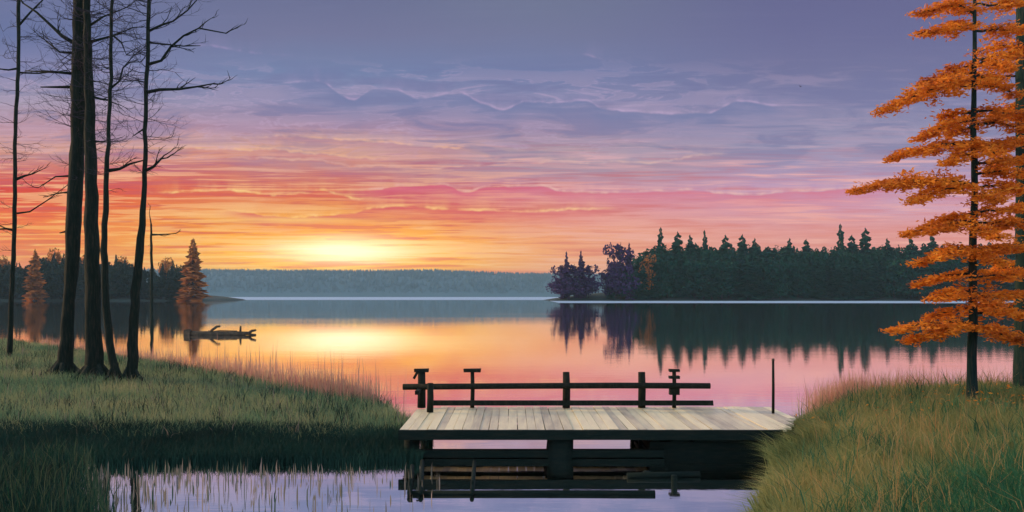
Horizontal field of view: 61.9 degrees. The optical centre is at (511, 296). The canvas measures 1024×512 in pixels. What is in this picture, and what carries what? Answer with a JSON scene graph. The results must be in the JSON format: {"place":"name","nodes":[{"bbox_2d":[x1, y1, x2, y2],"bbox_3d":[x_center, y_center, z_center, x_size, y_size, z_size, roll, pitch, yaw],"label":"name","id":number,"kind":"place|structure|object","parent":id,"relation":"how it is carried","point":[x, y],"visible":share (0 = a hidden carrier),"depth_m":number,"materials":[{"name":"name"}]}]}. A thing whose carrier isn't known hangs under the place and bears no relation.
{"place":"outdoors","nodes":[
{"label":"outdoors","id":0,"kind":"place"},
{"bbox_2d":[0,293,243,300],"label":"shore ground","id":1,"kind":"structure","parent":0,"point":[123,298],"depth_m":600.51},
{"bbox_2d":[14,274,28,298],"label":"broadleaf tree","id":2,"kind":"object","parent":1,"relation":"on","point":[19,278],"visible":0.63,"depth_m":596.55,"materials":[{"name":"green plant"}]},
{"bbox_2d":[22,249,49,300],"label":"conifer","id":3,"kind":"object","parent":1,"relation":"on","point":[35,281],"visible":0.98,"depth_m":576.27,"materials":[{"name":"orange plant"}]},
{"bbox_2d":[41,269,51,298],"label":"broadleaf tree","id":4,"kind":"object","parent":1,"relation":"on","point":[46,275],"visible":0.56,"depth_m":598.20,"materials":[{"name":"plant"}]},
{"bbox_2d":[47,247,61,263],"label":"broadleaf tree","id":5,"kind":"object","parent":1,"relation":"on","point":[57,255],"visible":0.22,"depth_m":647.33,"materials":[{"name":"brown plant"}]},
{"bbox_2d":[75,265,84,299],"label":"conifer","id":6,"kind":"object","parent":1,"relation":"on","point":[81,287],"visible":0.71,"depth_m":594.10,"materials":[{"name":"green plant"}]},
{"bbox_2d":[109,261,128,284],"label":"broadleaf tree","id":7,"kind":"object","parent":1,"relation":"on","point":[122,266],"visible":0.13,"depth_m":612.80,"materials":[{"name":"plant"}]},
{"bbox_2d":[140,273,146,298],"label":"conifer","id":8,"kind":"object","parent":1,"relation":"on","point":[143,292],"visible":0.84,"depth_m":600.06,"materials":[{"name":"green plant"}]},
{"bbox_2d":[144,276,149,299],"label":"conifer","id":9,"kind":"object","parent":1,"relation":"on","point":[147,296],"visible":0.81,"depth_m":597.98,"materials":[{"name":"plant"}]},
{"bbox_2d":[158,256,173,278],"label":"broadleaf tree","id":10,"kind":"object","parent":1,"relation":"on","point":[167,264],"visible":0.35,"depth_m":649.67,"materials":[{"name":"brown plant"}]},
{"bbox_2d":[167,270,181,299],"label":"conifer","id":11,"kind":"object","parent":1,"relation":"on","point":[175,286],"visible":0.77,"depth_m":597.37,"materials":[{"name":"green plant"}]},
{"bbox_2d":[175,238,211,300],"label":"conifer","id":12,"kind":"object","parent":1,"relation":"on","point":[193,290],"visible":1,"depth_m":572.49,"materials":[{"name":"orange plant"}]},
{"bbox_2d":[0,335,412,461],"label":"bank ground","id":13,"kind":"structure","parent":0,"point":[24,403],"depth_m":23.93,"materials":[{"name":"green plant"}]},
{"bbox_2d":[0,0,70,357],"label":"bare tree","id":14,"kind":"object","parent":13,"relation":"on","point":[13,229],"visible":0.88,"depth_m":36.84,"materials":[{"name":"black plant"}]},
{"bbox_2d":[0,440,104,511],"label":"corner sedge","id":15,"kind":"object","parent":13,"relation":"on","point":[61,505],"visible":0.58,"depth_m":13.85,"materials":[{"name":"green plant"}]},
{"bbox_2d":[0,428,140,511],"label":"corner reeds","id":16,"kind":"object","parent":13,"relation":"on","point":[88,478],"visible":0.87,"depth_m":13.43,"materials":[{"name":"reed"},{"name":"grass"}]},
{"bbox_2d":[15,0,150,377],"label":"bare tree","id":17,"kind":"object","parent":13,"relation":"on","point":[72,232],"visible":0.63,"depth_m":28.88,"materials":[{"name":"black plant"}]},
{"bbox_2d":[22,0,156,379],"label":"bare tree","id":18,"kind":"object","parent":13,"relation":"on","point":[94,358],"visible":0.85,"depth_m":28.25,"materials":[{"name":"black plant"}]},
{"bbox_2d":[61,0,166,382],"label":"bare tree","id":19,"kind":"object","parent":13,"relation":"on","point":[111,353],"visible":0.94,"depth_m":27.70,"materials":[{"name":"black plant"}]},
{"bbox_2d":[81,0,246,382],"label":"bare tree","id":20,"kind":"object","parent":13,"relation":"on","point":[131,368],"visible":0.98,"depth_m":27.94,"materials":[{"name":"black plant"}]},
{"bbox_2d":[37,336,404,410],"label":"seed reeds","id":21,"kind":"object","parent":13,"relation":"on","point":[315,382],"visible":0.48,"depth_m":27.87,"materials":[{"name":"brown plant"}]},
{"bbox_2d":[231,297,558,299],"bbox_3d":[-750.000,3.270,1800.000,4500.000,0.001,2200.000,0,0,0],"label":"ruffled water","id":22,"kind":"structure","parent":0,"point":[394,298],"depth_m":1166.15,"materials":[{"name":"teal liquid"}]},
{"bbox_2d":[201,272,605,296],"bbox_3d":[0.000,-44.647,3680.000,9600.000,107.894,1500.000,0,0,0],"label":"hills","id":23,"kind":"structure","parent":0,"point":[427,293],"depth_m":2997.31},
{"bbox_2d":[145,268,607,293],"bbox_3d":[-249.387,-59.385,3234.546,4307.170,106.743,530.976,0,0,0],"label":"forest","id":24,"kind":"object","parent":23,"relation":"on","point":[395,274],"visible":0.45,"depth_m":3078.09,"materials":[{"name":"teal plant"}]},
{"bbox_2d":[0,300,1013,511],"bbox_3d":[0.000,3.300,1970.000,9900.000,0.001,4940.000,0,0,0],"label":"lake water","id":25,"kind":"structure","parent":0,"point":[728,352],"depth_m":43.73,"materials":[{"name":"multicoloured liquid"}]},
{"bbox_2d":[147,201,179,337],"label":"dead sapling","id":26,"kind":"object","parent":25,"relation":"in","point":[151,293],"visible":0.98,"depth_m":67.03,"materials":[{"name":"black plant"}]},
{"bbox_2d":[0,412,432,466],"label":"shore sedge","id":27,"kind":"object","parent":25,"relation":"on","point":[186,444],"visible":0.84,"depth_m":17.84,"materials":[{"name":"green plant"}]},
{"bbox_2d":[184,325,255,334],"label":"driftwood log","id":28,"kind":"object","parent":25,"relation":"on","point":[217,332],"visible":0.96,"depth_m":71.84,"materials":[{"name":"brown wood"}]},
{"bbox_2d":[84,459,439,511],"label":"water reeds","id":29,"kind":"object","parent":25,"relation":"in","point":[178,483],"visible":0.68,"depth_m":14.82,"materials":[{"name":"plant"}]},
{"bbox_2d":[407,459,699,495],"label":"dock railing reflection","id":30,"kind":"object","parent":25,"relation":"on","point":[420,491],"visible":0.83,"depth_m":14.19,"materials":[{"name":"black liquid"}]},
{"bbox_2d":[398,368,805,459],"bbox_3d":[1.840,3.125,19.054,8.939,2.751,3.768,0,0,0],"label":"wooden dock","id":31,"kind":"object","parent":25,"relation":"in","point":[678,428],"visible":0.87,"depth_m":18.19,"materials":[{"name":"grey wood"}]},
{"bbox_2d":[772,359,774,413],"bbox_3d":[5.998,2.065,19.600,0.067,1.260,0.066,0,0,23],"label":"mooring pole","id":32,"kind":"object","parent":31,"relation":"on","point":[773,391],"visible":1,"depth_m":19.58,"materials":[{"name":"brown wood"}]},
{"bbox_2d":[0,0,1015,273],"label":"sky","id":33,"kind":"structure","parent":0,"point":[505,136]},
{"bbox_2d":[756,252,767,288],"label":"conifer","id":34,"kind":"object","parent":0,"point":[761,258],"visible":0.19,"depth_m":612.84,"materials":[{"name":"green wood"}]},
{"bbox_2d":[546,293,1013,300],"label":"shoreline","id":35,"kind":"structure","parent":0,"point":[597,296],"depth_m":595.49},
{"bbox_2d":[545,265,572,295],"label":"broadleaf tree","id":36,"kind":"object","parent":35,"relation":"on","point":[557,283],"visible":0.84,"depth_m":595.73,"materials":[{"name":"purple plant"}]},
{"bbox_2d":[559,251,571,298],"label":"conifer","id":37,"kind":"object","parent":35,"relation":"on","point":[566,296],"visible":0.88,"depth_m":596.74,"materials":[{"name":"purple plant"}]},
{"bbox_2d":[555,264,591,297],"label":"broadleaf tree","id":38,"kind":"object","parent":35,"relation":"on","point":[572,282],"visible":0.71,"depth_m":594.51,"materials":[{"name":"purple plant"}]},
{"bbox_2d":[574,251,587,298],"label":"conifer","id":39,"kind":"object","parent":35,"relation":"on","point":[581,262],"visible":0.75,"depth_m":597.16,"materials":[{"name":"purple plant"}]},
{"bbox_2d":[574,264,603,297],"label":"broadleaf tree","id":40,"kind":"object","parent":35,"relation":"on","point":[595,284],"visible":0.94,"depth_m":592.89,"materials":[{"name":"purple plant"}]},
{"bbox_2d":[602,260,625,297],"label":"broadleaf tree","id":41,"kind":"object","parent":35,"relation":"on","point":[608,279],"visible":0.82,"depth_m":594.66,"materials":[{"name":"purple plant"}]},
{"bbox_2d":[598,242,640,298],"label":"broadleaf tree","id":42,"kind":"object","parent":35,"relation":"on","point":[619,254],"visible":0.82,"depth_m":594.97,"materials":[{"name":"purple plant"}]},
{"bbox_2d":[618,271,640,296],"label":"conifer","id":43,"kind":"object","parent":35,"relation":"on","point":[626,272],"visible":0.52,"depth_m":594.89,"materials":[{"name":"green wood"}]},
{"bbox_2d":[625,243,636,299],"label":"conifer","id":44,"kind":"object","parent":35,"relation":"on","point":[628,264],"visible":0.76,"depth_m":596.26,"materials":[{"name":"purple plant"}]},
{"bbox_2d":[631,270,642,298],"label":"conifer","id":45,"kind":"object","parent":35,"relation":"on","point":[637,289],"visible":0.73,"depth_m":596.25,"materials":[{"name":"green wood"}]},
{"bbox_2d":[636,265,649,299],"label":"conifer","id":46,"kind":"object","parent":35,"relation":"on","point":[643,275],"visible":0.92,"depth_m":598.41,"materials":[{"name":"green wood"}]},
{"bbox_2d":[633,254,657,281],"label":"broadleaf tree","id":47,"kind":"object","parent":35,"relation":"on","point":[637,261],"visible":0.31,"depth_m":608.10,"materials":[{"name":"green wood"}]},
{"bbox_2d":[638,253,656,289],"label":"broadleaf tree","id":48,"kind":"object","parent":35,"relation":"on","point":[648,271],"visible":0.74,"depth_m":601.48,"materials":[{"name":"brown plant"}]},
{"bbox_2d":[632,246,668,262],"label":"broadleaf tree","id":49,"kind":"object","parent":35,"relation":"on","point":[651,251],"visible":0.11,"depth_m":633.51,"materials":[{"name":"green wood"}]},
{"bbox_2d":[650,256,666,298],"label":"conifer","id":50,"kind":"object","parent":35,"relation":"on","point":[658,277],"visible":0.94,"depth_m":598.18,"materials":[{"name":"green wood"}]},
{"bbox_2d":[643,250,675,288],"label":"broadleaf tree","id":51,"kind":"object","parent":35,"relation":"on","point":[658,255],"visible":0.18,"depth_m":612.38,"materials":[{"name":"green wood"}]},
{"bbox_2d":[656,227,664,257],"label":"conifer","id":52,"kind":"object","parent":35,"relation":"on","point":[659,248],"visible":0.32,"depth_m":627.47,"materials":[{"name":"green wood"}]},
{"bbox_2d":[672,231,682,266],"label":"conifer","id":53,"kind":"object","parent":35,"relation":"on","point":[677,242],"visible":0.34,"depth_m":626.98,"materials":[{"name":"green wood"}]},
{"bbox_2d":[680,249,691,281],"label":"conifer","id":54,"kind":"object","parent":35,"relation":"on","point":[684,256],"visible":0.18,"depth_m":610.54,"materials":[{"name":"green wood"}]},
{"bbox_2d":[683,235,697,261],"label":"conifer","id":55,"kind":"object","parent":35,"relation":"on","point":[691,247],"visible":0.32,"depth_m":626.76,"materials":[{"name":"green wood"}]},
{"bbox_2d":[695,257,712,298],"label":"conifer","id":56,"kind":"object","parent":35,"relation":"on","point":[703,292],"visible":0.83,"depth_m":594.26,"materials":[{"name":"green wood"}]},
{"bbox_2d":[699,230,708,257],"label":"conifer","id":57,"kind":"object","parent":35,"relation":"on","point":[704,244],"visible":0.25,"depth_m":627.20,"materials":[{"name":"green wood"}]},
{"bbox_2d":[704,257,719,299],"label":"conifer","id":58,"kind":"object","parent":35,"relation":"on","point":[712,289],"visible":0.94,"depth_m":594.83,"materials":[{"name":"green wood"}]},
{"bbox_2d":[699,248,726,283],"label":"conifer","id":59,"kind":"object","parent":35,"relation":"on","point":[709,256],"visible":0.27,"depth_m":607.29,"materials":[{"name":"green wood"}]},
{"bbox_2d":[720,235,730,254],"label":"conifer","id":60,"kind":"object","parent":35,"relation":"on","point":[724,248],"visible":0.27,"depth_m":626.75,"materials":[{"name":"green wood"}]},
{"bbox_2d":[731,261,740,298],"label":"conifer","id":61,"kind":"object","parent":35,"relation":"on","point":[737,280],"visible":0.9,"depth_m":598.67,"materials":[{"name":"green wood"}]},
{"bbox_2d":[737,234,747,254],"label":"conifer","id":62,"kind":"object","parent":35,"relation":"on","point":[742,245],"visible":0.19,"depth_m":626.37,"materials":[{"name":"green wood"}]},
{"bbox_2d":[734,256,760,299],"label":"conifer","id":63,"kind":"object","parent":35,"relation":"on","point":[747,280],"visible":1,"depth_m":594.08,"materials":[{"name":"green wood"}]},
{"bbox_2d":[748,239,760,257],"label":"conifer","id":64,"kind":"object","parent":35,"relation":"on","point":[753,247],"visible":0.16,"depth_m":626.82,"materials":[{"name":"green wood"}]},
{"bbox_2d":[750,260,761,298],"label":"conifer","id":65,"kind":"object","parent":35,"relation":"on","point":[757,273],"visible":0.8,"depth_m":597.68,"materials":[{"name":"green wood"}]},
{"bbox_2d":[755,259,771,298],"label":"conifer","id":66,"kind":"object","parent":35,"relation":"on","point":[762,279],"visible":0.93,"depth_m":597.17,"materials":[{"name":"green wood"}]},
{"bbox_2d":[783,238,794,255],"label":"conifer","id":67,"kind":"object","parent":35,"relation":"on","point":[788,248],"visible":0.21,"depth_m":626.64,"materials":[{"name":"green wood"}]},
{"bbox_2d":[783,258,798,298],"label":"conifer","id":68,"kind":"object","parent":35,"relation":"on","point":[790,273],"visible":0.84,"depth_m":598.62,"materials":[{"name":"green wood"}]},
{"bbox_2d":[796,259,814,298],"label":"conifer","id":69,"kind":"object","parent":35,"relation":"on","point":[806,294],"visible":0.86,"depth_m":598.99,"materials":[{"name":"green wood"}]},
{"bbox_2d":[801,240,811,255],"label":"conifer","id":70,"kind":"object","parent":35,"relation":"on","point":[806,248],"visible":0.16,"depth_m":627.09,"materials":[{"name":"green wood"}]},
{"bbox_2d":[796,249,828,276],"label":"conifer","id":71,"kind":"object","parent":35,"relation":"on","point":[808,255],"visible":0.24,"depth_m":610.29,"materials":[{"name":"green wood"}]},
{"bbox_2d":[809,259,821,298],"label":"conifer","id":72,"kind":"object","parent":35,"relation":"on","point":[815,282],"visible":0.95,"depth_m":600.82,"materials":[{"name":"green wood"}]},
{"bbox_2d":[804,251,829,281],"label":"conifer","id":73,"kind":"object","parent":35,"relation":"on","point":[817,259],"visible":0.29,"depth_m":606.70,"materials":[{"name":"green wood"}]},
{"bbox_2d":[815,260,830,298],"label":"conifer","id":74,"kind":"object","parent":35,"relation":"on","point":[823,283],"visible":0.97,"depth_m":599.37,"materials":[{"name":"green wood"}]},
{"bbox_2d":[826,261,836,298],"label":"conifer","id":75,"kind":"object","parent":35,"relation":"on","point":[829,273],"visible":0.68,"depth_m":601.65,"materials":[{"name":"green wood"}]},
{"bbox_2d":[827,260,850,299],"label":"conifer","id":76,"kind":"object","parent":35,"relation":"on","point":[838,280],"visible":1,"depth_m":594.34,"materials":[{"name":"green wood"}]},
{"bbox_2d":[836,224,845,257],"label":"conifer","id":77,"kind":"object","parent":35,"relation":"on","point":[840,245],"visible":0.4,"depth_m":627.32,"materials":[{"name":"green wood"}]},
{"bbox_2d":[845,235,858,255],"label":"conifer","id":78,"kind":"object","parent":35,"relation":"on","point":[851,245],"visible":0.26,"depth_m":626.68,"materials":[{"name":"green wood"}]},
{"bbox_2d":[850,259,872,298],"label":"conifer","id":79,"kind":"object","parent":35,"relation":"on","point":[861,270],"visible":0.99,"depth_m":597.29,"materials":[{"name":"green wood"}]},
{"bbox_2d":[859,228,872,260],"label":"conifer","id":80,"kind":"object","parent":35,"relation":"on","point":[864,239],"visible":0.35,"depth_m":626.60,"materials":[{"name":"green wood"}]},
{"bbox_2d":[860,261,880,298],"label":"conifer","id":81,"kind":"object","parent":35,"relation":"on","point":[871,272],"visible":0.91,"depth_m":596.60,"materials":[{"name":"green wood"}]},
{"bbox_2d":[880,239,893,260],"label":"conifer","id":82,"kind":"object","parent":35,"relation":"on","point":[888,248],"visible":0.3,"depth_m":627.13,"materials":[{"name":"green wood"}]},
{"bbox_2d":[876,257,912,297],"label":"conifer","id":83,"kind":"object","parent":35,"relation":"on","point":[898,271],"visible":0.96,"depth_m":594.78,"materials":[{"name":"green wood"}]},
{"bbox_2d":[895,266,914,298],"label":"conifer","id":84,"kind":"object","parent":35,"relation":"on","point":[899,295],"visible":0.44,"depth_m":597.66,"materials":[{"name":"green wood"}]},
{"bbox_2d":[904,239,918,255],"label":"conifer","id":85,"kind":"object","parent":35,"relation":"on","point":[912,246],"visible":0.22,"depth_m":627.05,"materials":[{"name":"green wood"}]},
{"bbox_2d":[898,256,926,298],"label":"conifer","id":86,"kind":"object","parent":35,"relation":"on","point":[911,270],"visible":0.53,"depth_m":593.48,"materials":[{"name":"green wood"}]},
{"bbox_2d":[907,256,935,298],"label":"conifer","id":87,"kind":"object","parent":35,"relation":"on","point":[921,275],"visible":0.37,"depth_m":592.75,"materials":[{"name":"green wood"}]},
{"bbox_2d":[925,236,938,251],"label":"conifer","id":88,"kind":"object","parent":35,"relation":"on","point":[932,244],"visible":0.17,"depth_m":627.17,"materials":[{"name":"green wood"}]},
{"bbox_2d":[919,261,945,299],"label":"conifer","id":89,"kind":"object","parent":35,"relation":"on","point":[932,269],"visible":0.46,"depth_m":592.48,"materials":[{"name":"green wood"}]},
{"bbox_2d":[921,263,947,298],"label":"conifer","id":90,"kind":"object","parent":35,"relation":"on","point":[941,287],"visible":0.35,"depth_m":593.68,"materials":[{"name":"green wood"}]},
{"bbox_2d":[937,261,958,297],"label":"conifer","id":91,"kind":"object","parent":35,"relation":"on","point":[947,269],"visible":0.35,"depth_m":594.23,"materials":[{"name":"green wood"}]},
{"bbox_2d":[946,260,968,287],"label":"conifer","id":92,"kind":"object","parent":35,"relation":"on","point":[952,264],"visible":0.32,"depth_m":595.34,"materials":[{"name":"green wood"}]},
{"bbox_2d":[953,259,968,298],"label":"conifer","id":93,"kind":"object","parent":35,"relation":"on","point":[964,283],"visible":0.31,"depth_m":595.41,"materials":[{"name":"green wood"}]},
{"bbox_2d":[979,264,991,292],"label":"conifer","id":94,"kind":"object","parent":35,"relation":"on","point":[984,284],"visible":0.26,"depth_m":595.44,"materials":[{"name":"green wood"}]},
{"bbox_2d":[984,263,1000,292],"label":"conifer","id":95,"kind":"object","parent":35,"relation":"on","point":[989,267],"visible":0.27,"depth_m":597.24,"materials":[{"name":"green wood"}]},
{"bbox_2d":[993,257,1014,298],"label":"conifer","id":96,"kind":"object","parent":35,"relation":"on","point":[1007,286],"visible":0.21,"depth_m":594.15,"materials":[{"name":"green wood"}]},
{"bbox_2d":[553,301,1013,302],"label":"ruffled water","id":97,"kind":"structure","parent":0,"point":[755,302],"depth_m":432.49,"materials":[{"name":"teal liquid"}]},
{"bbox_2d":[748,378,1023,511],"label":"bank ground","id":98,"kind":"structure","parent":0,"point":[988,404],"depth_m":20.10,"materials":[{"name":"green plant"}]},
{"bbox_2d":[718,445,796,511],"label":"overhanging grass","id":99,"kind":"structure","parent":98,"relation":"on","point":[759,504],"depth_m":13.28,"materials":[{"name":"green plant"}]},
{"bbox_2d":[743,412,834,470],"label":"arching grass","id":100,"kind":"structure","parent":98,"relation":"on","point":[805,431],"depth_m":16.57,"materials":[{"name":"green plant"}]},
{"bbox_2d":[752,367,1023,511],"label":"grass tufts","id":101,"kind":"object","parent":98,"relation":"on","point":[850,400],"visible":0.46,"depth_m":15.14,"materials":[{"name":"green plant"}]},
{"bbox_2d":[790,360,1012,417],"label":"shore reeds","id":102,"kind":"object","parent":98,"relation":"on","point":[831,395],"visible":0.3,"depth_m":23.51,"materials":[{"name":"brown plant"}]},
{"bbox_2d":[804,428,1023,511],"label":"bank sedge","id":103,"kind":"object","parent":98,"relation":"on","point":[994,501],"visible":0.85,"depth_m":10.68,"materials":[{"name":"green plant"}]},
{"bbox_2d":[844,0,1023,401],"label":"autumn tree","id":104,"kind":"object","parent":98,"relation":"on","point":[955,77],"visible":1,"depth_m":20.20,"materials":[{"name":"orange plant"}]},
{"bbox_2d":[935,6,1023,389],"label":"autumn tree","id":105,"kind":"object","parent":98,"relation":"on","point":[1018,364],"visible":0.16,"depth_m":22.21,"materials":[{"name":"orange plant"}]},
{"bbox_2d":[796,379,1023,419],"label":"fallen leaves","id":106,"kind":"object","parent":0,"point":[947,394],"visible":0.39,"depth_m":20.00,"materials":[{"name":"orange plant"}]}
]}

